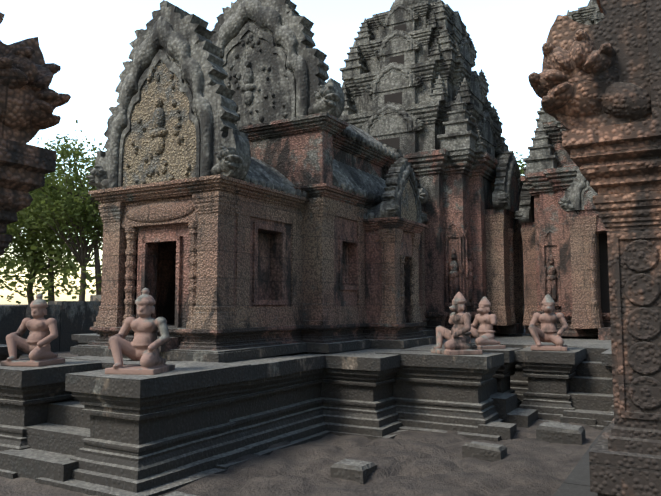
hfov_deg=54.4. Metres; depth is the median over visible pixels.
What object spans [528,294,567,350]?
guardian monkey
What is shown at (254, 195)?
mandapa
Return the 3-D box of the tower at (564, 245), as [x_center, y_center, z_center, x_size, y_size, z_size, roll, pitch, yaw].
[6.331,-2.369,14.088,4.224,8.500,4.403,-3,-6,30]
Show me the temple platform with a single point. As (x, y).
(85, 424)
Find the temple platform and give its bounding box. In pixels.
[0,329,613,495]
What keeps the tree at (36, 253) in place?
on the ground
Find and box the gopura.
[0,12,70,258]
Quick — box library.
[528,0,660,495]
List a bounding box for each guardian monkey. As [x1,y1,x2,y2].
[431,292,481,354]
[468,296,505,349]
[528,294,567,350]
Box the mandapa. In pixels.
[70,0,435,362]
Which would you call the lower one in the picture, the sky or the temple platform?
the temple platform
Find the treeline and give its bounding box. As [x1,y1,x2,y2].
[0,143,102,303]
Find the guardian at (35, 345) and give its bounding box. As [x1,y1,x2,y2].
[0,293,64,366]
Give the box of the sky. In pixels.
[0,0,589,303]
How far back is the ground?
6.33 m
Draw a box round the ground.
[0,304,602,495]
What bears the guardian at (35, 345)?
on the temple platform
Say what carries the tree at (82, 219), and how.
on the ground
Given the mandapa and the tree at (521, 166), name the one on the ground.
the tree at (521, 166)
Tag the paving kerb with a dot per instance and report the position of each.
(576, 482)
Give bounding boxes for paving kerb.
[553,426,607,495]
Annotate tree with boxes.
[0,147,102,304]
[10,120,104,300]
[514,152,525,175]
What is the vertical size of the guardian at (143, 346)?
0.827 m
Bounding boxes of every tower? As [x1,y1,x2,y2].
[339,0,524,334]
[515,0,610,339]
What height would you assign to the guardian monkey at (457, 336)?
0.833 m
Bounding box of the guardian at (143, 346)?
[105,288,174,374]
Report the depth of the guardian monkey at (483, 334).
9.60 m

